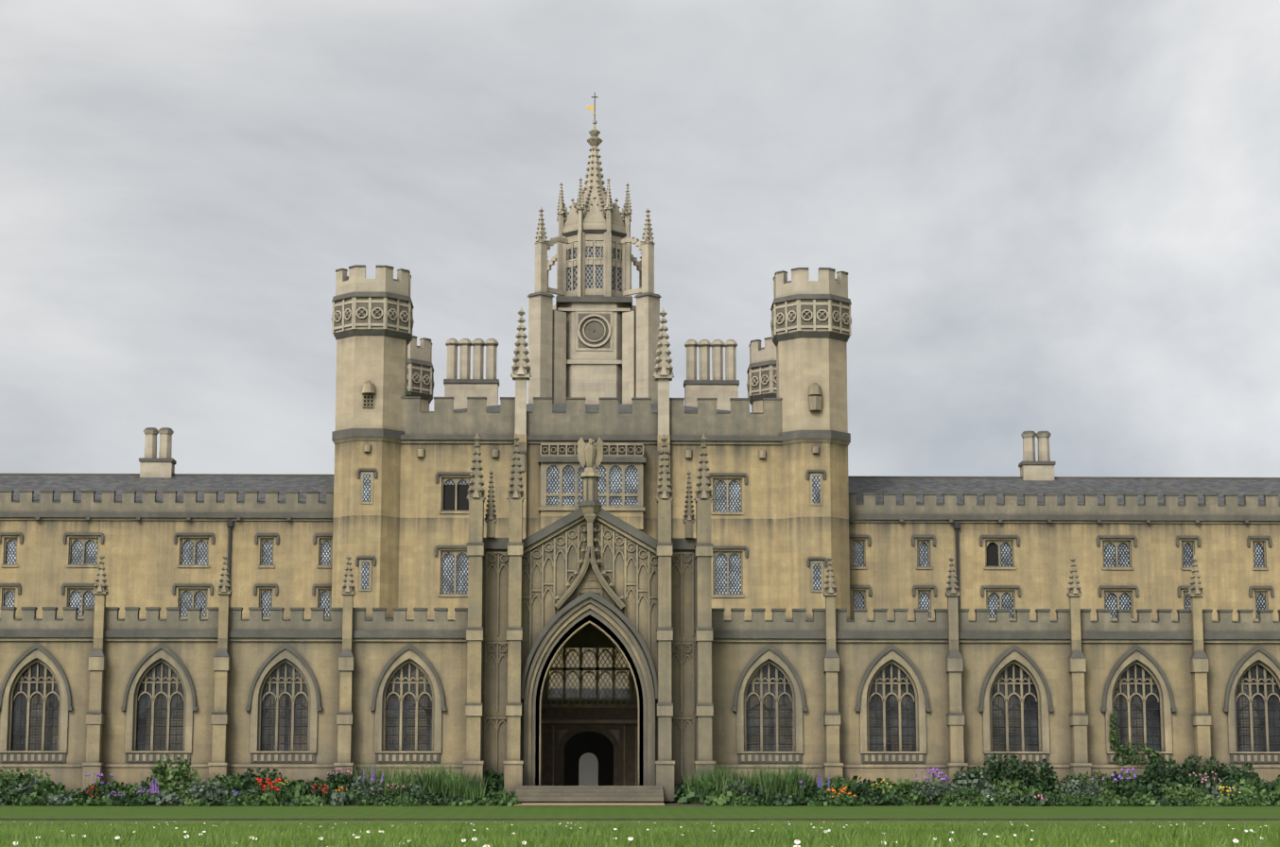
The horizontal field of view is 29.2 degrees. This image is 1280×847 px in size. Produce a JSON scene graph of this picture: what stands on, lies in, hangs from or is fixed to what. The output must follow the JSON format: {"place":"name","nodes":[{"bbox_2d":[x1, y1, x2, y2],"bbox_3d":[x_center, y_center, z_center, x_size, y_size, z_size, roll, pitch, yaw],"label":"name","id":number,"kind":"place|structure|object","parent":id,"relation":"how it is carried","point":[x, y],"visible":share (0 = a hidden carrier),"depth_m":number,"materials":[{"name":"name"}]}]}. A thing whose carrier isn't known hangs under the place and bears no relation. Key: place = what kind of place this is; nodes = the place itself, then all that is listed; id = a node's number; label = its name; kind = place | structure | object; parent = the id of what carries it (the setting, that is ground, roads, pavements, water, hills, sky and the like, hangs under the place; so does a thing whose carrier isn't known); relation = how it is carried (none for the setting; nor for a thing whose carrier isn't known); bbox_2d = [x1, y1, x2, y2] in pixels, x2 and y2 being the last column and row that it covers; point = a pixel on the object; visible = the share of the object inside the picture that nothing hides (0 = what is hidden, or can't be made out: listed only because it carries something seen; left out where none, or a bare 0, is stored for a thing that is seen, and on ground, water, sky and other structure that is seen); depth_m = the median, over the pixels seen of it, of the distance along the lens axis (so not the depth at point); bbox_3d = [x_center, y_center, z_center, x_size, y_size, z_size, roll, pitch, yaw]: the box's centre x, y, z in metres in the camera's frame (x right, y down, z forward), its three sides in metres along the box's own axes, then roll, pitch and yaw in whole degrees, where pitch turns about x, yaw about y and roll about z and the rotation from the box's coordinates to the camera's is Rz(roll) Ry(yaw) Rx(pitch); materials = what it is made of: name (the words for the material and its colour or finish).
{"place":"outdoors","nodes":[
{"label":"outdoors","id":0,"kind":"place"},
{"bbox_2d":[514,801,664,805],"bbox_3d":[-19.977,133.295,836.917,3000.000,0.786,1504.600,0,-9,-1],"label":"step","id":1,"kind":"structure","parent":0,"point":[592,804],"depth_m":95.12,"materials":[{"name":"beige stone"}]},
{"bbox_2d":[463,499,714,801],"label":"stone gate","id":2,"kind":"structure","parent":1,"relation":"on","point":[665,585],"depth_m":98.73,"materials":[{"name":"beige stone"}]},
{"bbox_2d":[540,708,637,785],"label":"stone passage wall","id":3,"kind":"structure","parent":1,"relation":"on","point":[601,728],"depth_m":104.05,"materials":[{"name":"stone"}]},
{"bbox_2d":[541,623,637,748],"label":"interior wall","id":4,"kind":"structure","parent":1,"relation":"on","point":[590,636],"depth_m":104.80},
{"bbox_2d":[0,434,1279,744],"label":"building walls","id":5,"kind":"structure","parent":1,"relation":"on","point":[403,527],"depth_m":142.34,"materials":[{"name":"beige stone"}]},
{"bbox_2d":[334,300,848,785],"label":"stone ornament","id":6,"kind":"object","parent":5,"relation":"attached to","point":[590,327],"visible":0.58,"depth_m":98.85,"materials":[{"name":"beige stone"}]},
{"bbox_2d":[335,335,847,432],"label":"turret","id":7,"kind":"object","parent":5,"relation":"on","point":[803,364],"visible":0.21,"depth_m":142.50,"materials":[{"name":"beige stone"}]},
{"bbox_2d":[139,120,1054,480],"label":"tower and chimneys","id":8,"kind":"object","parent":5,"relation":"on","point":[560,366],"visible":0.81,"depth_m":152.54,"materials":[{"name":"beige stone"}]},
{"bbox_2d":[567,240,621,291],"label":"glass lantern","id":9,"kind":"object","parent":8,"relation":"on","point":[589,276],"depth_m":154.28,"materials":[{"name":"grey glass"}]},
{"bbox_2d":[0,380,1279,776],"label":"stone trim","id":10,"kind":"structure","parent":5,"relation":"on","point":[590,455],"depth_m":99.60,"materials":[{"name":"beige stone"}]},
{"bbox_2d":[549,648,628,698],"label":"window","id":11,"kind":"structure","parent":10,"relation":"attached to","point":[605,684],"depth_m":104.63,"materials":[{"name":"glass"}]},
{"bbox_2d":[3,465,1265,618],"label":"glass","id":12,"kind":"object","parent":10,"relation":"on","point":[553,487],"visible":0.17,"depth_m":142.39,"materials":[{"name":"grey glass"}]},
{"bbox_2d":[11,662,1279,751],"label":"dark glass","id":13,"kind":"object","parent":10,"relation":"attached to","point":[753,701],"visible":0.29,"depth_m":99.76,"materials":[{"name":"black glass"}]},
{"bbox_2d":[11,92,1279,751],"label":"iron","id":14,"kind":"object","parent":10,"relation":"on","point":[423,743],"visible":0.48,"depth_m":99.81,"materials":[{"name":"black metal"}]},
{"bbox_2d":[587,104,595,115],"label":"weather vane","id":15,"kind":"object","parent":14,"relation":"attached to","point":[590,107],"visible":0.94,"depth_m":157.66,"materials":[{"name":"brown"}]},
{"bbox_2d":[0,213,1279,762],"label":"dark stone","id":16,"kind":"object","parent":5,"relation":"attached to","point":[577,514],"visible":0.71,"depth_m":100.31,"materials":[{"name":"grey stone"}]},
{"bbox_2d":[0,403,1279,504],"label":"slate","id":17,"kind":"object","parent":5,"relation":"on","point":[322,485],"visible":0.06,"depth_m":148.41,"materials":[{"name":"grey stone"}]},
{"bbox_2d":[0,343,1279,801],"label":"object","id":18,"kind":"object","parent":1,"relation":"on","point":[609,419],"visible":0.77,"depth_m":142.66,"materials":[{"name":"beige stone"}]},
{"bbox_2d":[578,752,598,785],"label":"doorway","id":19,"kind":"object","parent":18,"relation":"attached to","point":[588,769],"visible":0.83,"depth_m":107.53,"materials":[{"name":"white"}]},
{"bbox_2d":[11,662,1279,785],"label":"interior","id":20,"kind":"object","parent":1,"relation":"on","point":[589,720],"depth_m":104.08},
{"bbox_2d":[0,806,1279,818],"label":"lawn","id":21,"kind":"structure","parent":0,"point":[639,812],"depth_m":85.84,"materials":[{"name":"green plant"}]},
{"bbox_2d":[363,394,998,785],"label":"dark opening","id":22,"kind":"object","parent":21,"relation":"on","point":[596,744],"visible":0.28,"depth_m":108.10,"materials":[{"name":"black"}]},
{"bbox_2d":[0,819,1279,846],"bbox_3d":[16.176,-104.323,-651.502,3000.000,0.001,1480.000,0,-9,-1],"label":"lawn","id":23,"kind":"structure","parent":0,"point":[653,821],"depth_m":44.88,"materials":[{"name":"green plant"}]},
{"bbox_2d":[14,778,1262,846],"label":"yellow flower","id":24,"kind":"object","parent":23,"relation":"on","point":[486,845],"visible":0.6,"depth_m":38.45,"materials":[{"name":"yellow plant"}]},
{"bbox_2d":[13,771,1266,846],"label":"flowers","id":25,"kind":"object","parent":23,"relation":"on","point":[796,842],"depth_m":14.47,"materials":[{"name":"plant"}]},
{"bbox_2d":[0,801,1279,820],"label":"soil","id":26,"kind":"structure","parent":0,"point":[667,804],"depth_m":79.21,"materials":[{"name":"brown soil"}]},
{"bbox_2d":[0,389,1279,806],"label":"leaf","id":27,"kind":"object","parent":26,"relation":"on","point":[1148,781],"depth_m":96.54,"materials":[{"name":"green plant"}]},
{"bbox_2d":[85,767,1137,795],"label":"flowers","id":28,"kind":"object","parent":27,"relation":"on","point":[933,769],"visible":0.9,"depth_m":96.42,"materials":[{"name":"purple"}]},
{"bbox_2d":[0,593,1279,798],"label":"stone screen","id":29,"kind":"object","parent":26,"relation":"on","point":[354,692],"visible":0.5,"depth_m":99.42,"materials":[{"name":"beige stone"}]},
{"bbox_2d":[0,754,1279,806],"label":"foliage plants","id":30,"kind":"object","parent":26,"relation":"on","point":[163,777],"visible":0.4,"depth_m":96.68,"materials":[{"name":"green plant"}]},
{"bbox_2d":[335,785,855,797],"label":"flowers","id":31,"kind":"object","parent":30,"relation":"on","point":[833,790],"visible":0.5,"depth_m":95.97,"materials":[{"name":"orange"}]},
{"bbox_2d":[327,767,1222,800],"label":"flowers","id":32,"kind":"object","parent":30,"relation":"on","point":[1200,774],"visible":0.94,"depth_m":96.74,"materials":[{"name":"pink"}]},
{"bbox_2d":[4,711,1279,806],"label":"leaf","id":33,"kind":"object","parent":26,"relation":"on","point":[50,787],"visible":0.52,"depth_m":96.07,"materials":[{"name":"green plant"}]},
{"bbox_2d":[232,774,1242,795],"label":"flowers","id":34,"kind":"object","parent":26,"relation":"on","point":[818,786],"visible":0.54,"depth_m":96.35,"materials":[{"name":"blue"}]},
{"bbox_2d":[0,0,1279,477],"label":"sky","id":35,"kind":"structure","parent":0,"point":[1061,218],"materials":[{"name":"grey"}]}
]}

